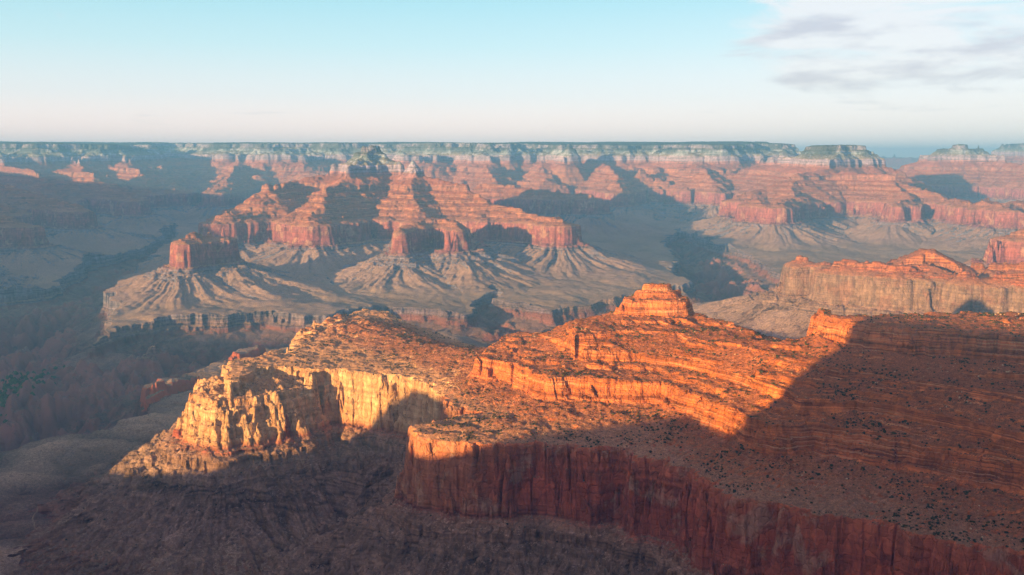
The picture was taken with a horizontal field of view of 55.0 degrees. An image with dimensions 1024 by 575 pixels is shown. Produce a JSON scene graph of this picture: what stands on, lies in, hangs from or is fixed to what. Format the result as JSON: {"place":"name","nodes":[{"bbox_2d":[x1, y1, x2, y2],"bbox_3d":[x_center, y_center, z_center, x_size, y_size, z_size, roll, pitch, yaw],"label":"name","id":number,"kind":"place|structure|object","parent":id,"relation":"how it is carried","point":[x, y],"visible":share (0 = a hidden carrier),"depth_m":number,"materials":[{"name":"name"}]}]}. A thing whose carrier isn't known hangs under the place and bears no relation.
{"place":"outdoors","nodes":[
{"label":"outdoors","id":0,"kind":"place"},
{"bbox_2d":[0,264,165,413],"bbox_3d":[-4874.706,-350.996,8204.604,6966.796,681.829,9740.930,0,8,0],"label":"rim","id":1,"kind":"object","parent":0,"point":[14,287],"visible":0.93,"depth_m":6841.92,"materials":[{"name":"stone"}]},
{"bbox_2d":[0,409,183,574],"bbox_3d":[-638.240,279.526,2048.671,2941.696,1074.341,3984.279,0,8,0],"label":"canyon floor","id":2,"kind":"structure","parent":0,"point":[34,474],"depth_m":3326.36,"materials":[{"name":"stone"}]},
{"bbox_2d":[0,158,200,274],"bbox_3d":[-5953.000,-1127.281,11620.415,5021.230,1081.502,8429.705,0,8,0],"label":"canyon spur","id":3,"kind":"structure","parent":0,"point":[45,222],"depth_m":10983.08,"materials":[{"name":"brown stone"}]},
{"bbox_2d":[140,344,265,414],"bbox_3d":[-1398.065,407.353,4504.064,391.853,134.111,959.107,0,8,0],"label":"red outcrop","id":4,"kind":"object","parent":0,"point":[159,389],"visible":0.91,"depth_m":4256.51,"materials":[{"name":"brown stone"}]},
{"bbox_2d":[103,232,314,297],"bbox_3d":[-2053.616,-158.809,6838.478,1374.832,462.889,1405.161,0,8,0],"label":"domed butte","id":5,"kind":"object","parent":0,"point":[206,265],"visible":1,"depth_m":6622.31,"materials":[{"name":"brown stone"}]},
{"bbox_2d":[161,308,486,574],"bbox_3d":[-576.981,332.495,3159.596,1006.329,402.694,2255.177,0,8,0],"label":"limestone promontory","id":6,"kind":"structure","parent":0,"point":[275,412],"depth_m":2789.74,"materials":[{"name":"stone"}]},
{"bbox_2d":[0,228,779,451],"bbox_3d":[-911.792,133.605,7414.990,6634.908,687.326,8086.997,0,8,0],"label":"gorge","id":7,"kind":"structure","parent":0,"point":[91,392],"depth_m":5772.18,"materials":[{"name":"stone"}]},
{"bbox_2d":[0,365,64,422],"bbox_3d":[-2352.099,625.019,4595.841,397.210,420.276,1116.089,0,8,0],"label":"tree grove","id":8,"kind":"object","parent":7,"relation":"on","point":[13,380],"visible":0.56,"depth_m":4699.21,"materials":[{"name":"green plant"}]},
{"bbox_2d":[145,145,636,269],"bbox_3d":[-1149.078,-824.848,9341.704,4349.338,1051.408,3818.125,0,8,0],"label":"rock temple","id":9,"kind":"object","parent":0,"point":[364,203],"visible":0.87,"depth_m":8443.11,"materials":[{"name":"red stone"}]},
{"bbox_2d":[11,335,784,574],"bbox_3d":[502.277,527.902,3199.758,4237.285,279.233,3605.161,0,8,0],"label":"talus slope","id":10,"kind":"structure","parent":0,"point":[326,499],"depth_m":2593.11,"materials":[{"name":"brown stone"}]},
{"bbox_2d":[31,506,37,529],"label":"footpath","id":11,"kind":"structure","parent":10,"relation":"on","point":[33,517],"depth_m":2901.46,"materials":[{"name":"brown soil"}]},
{"bbox_2d":[60,283,1023,570],"bbox_3d":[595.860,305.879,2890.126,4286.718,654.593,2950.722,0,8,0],"label":"desert brush","id":12,"kind":"object","parent":10,"relation":"on","point":[984,313],"visible":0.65,"depth_m":2344.78,"materials":[{"name":"green plant"}]},
{"bbox_2d":[83,296,1023,574],"bbox_3d":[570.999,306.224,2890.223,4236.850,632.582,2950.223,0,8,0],"label":"rubble","id":13,"kind":"object","parent":10,"relation":"on","point":[593,416],"visible":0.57,"depth_m":2431.96,"materials":[{"name":"stone"}]},
{"bbox_2d":[0,141,801,218],"bbox_3d":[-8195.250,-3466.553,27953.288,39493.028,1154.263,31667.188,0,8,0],"label":"rim","id":14,"kind":"object","parent":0,"point":[656,170],"visible":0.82,"depth_m":15168.08,"materials":[{"name":"stone"}]},
{"bbox_2d":[335,219,531,278],"bbox_3d":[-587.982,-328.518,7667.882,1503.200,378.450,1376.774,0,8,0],"label":"curved butte","id":15,"kind":"object","parent":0,"point":[421,249],"visible":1,"depth_m":7461.62,"materials":[{"name":"brown stone"}]},
{"bbox_2d":[185,152,732,219],"bbox_3d":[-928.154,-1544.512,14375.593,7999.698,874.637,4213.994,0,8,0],"label":"rim spur","id":16,"kind":"structure","parent":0,"point":[231,185],"depth_m":13683.32,"materials":[{"name":"brown stone"}]},
{"bbox_2d":[9,216,987,351],"bbox_3d":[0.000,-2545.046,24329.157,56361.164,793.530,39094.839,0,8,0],"label":"canyon floor","id":17,"kind":"structure","parent":0,"point":[547,292],"depth_m":7038.06,"materials":[{"name":"brown stone"}]},
{"bbox_2d":[0,0,1023,157],"label":"sky","id":18,"kind":"structure","parent":0,"point":[899,78],"materials":[{"name":"blue"}]},
{"bbox_2d":[471,183,646,228],"bbox_3d":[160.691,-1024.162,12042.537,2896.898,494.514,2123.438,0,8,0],"label":"rock spur","id":19,"kind":"structure","parent":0,"point":[588,211],"depth_m":11580.30,"materials":[{"name":"brown stone"}]},
{"bbox_2d":[477,305,1023,574],"bbox_3d":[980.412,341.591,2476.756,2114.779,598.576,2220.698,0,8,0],"label":"red ridge","id":20,"kind":"structure","parent":0,"point":[657,514],"depth_m":2122.12,"materials":[{"name":"stone"}]},
{"bbox_2d":[617,283,693,316],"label":"summit knob","id":21,"kind":"object","parent":20,"relation":"on","point":[659,304],"visible":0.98,"depth_m":2775.96,"materials":[{"name":"orange stone"}]},
{"bbox_2d":[687,145,1023,243],"bbox_3d":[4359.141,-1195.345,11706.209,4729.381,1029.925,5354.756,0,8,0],"label":"flat topped mesa","id":22,"kind":"structure","parent":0,"point":[814,192],"depth_m":10971.83,"materials":[{"name":"red stone"}]},
{"bbox_2d":[694,252,1023,338],"bbox_3d":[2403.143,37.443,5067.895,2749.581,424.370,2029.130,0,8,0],"label":"mesa","id":23,"kind":"structure","parent":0,"point":[798,297],"depth_m":5058.94,"materials":[{"name":"brown stone"}]},
{"bbox_2d":[869,248,989,277],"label":"orange cone","id":24,"kind":"object","parent":23,"relation":"on","point":[925,269],"visible":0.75,"depth_m":5077.76,"materials":[{"name":"stone"}]},
{"bbox_2d":[881,143,1023,169],"bbox_3d":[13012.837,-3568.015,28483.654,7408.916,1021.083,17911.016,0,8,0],"label":"distant rim","id":25,"kind":"object","parent":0,"point":[1013,153],"visible":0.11,"depth_m":21658.75,"materials":[{"name":"stone"}]},
{"bbox_2d":[897,144,1023,202],"bbox_3d":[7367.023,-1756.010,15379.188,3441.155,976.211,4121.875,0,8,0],"label":"knob butte","id":26,"kind":"object","parent":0,"point":[962,172],"visible":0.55,"depth_m":15313.14,"materials":[{"name":"red stone"}]},
{"bbox_2d":[963,228,1023,266],"bbox_3d":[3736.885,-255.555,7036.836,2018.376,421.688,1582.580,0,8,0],"label":"rock butte","id":27,"kind":"object","parent":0,"point":[1008,249],"visible":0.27,"depth_m":6831.36,"materials":[{"name":"red stone"}]}
]}

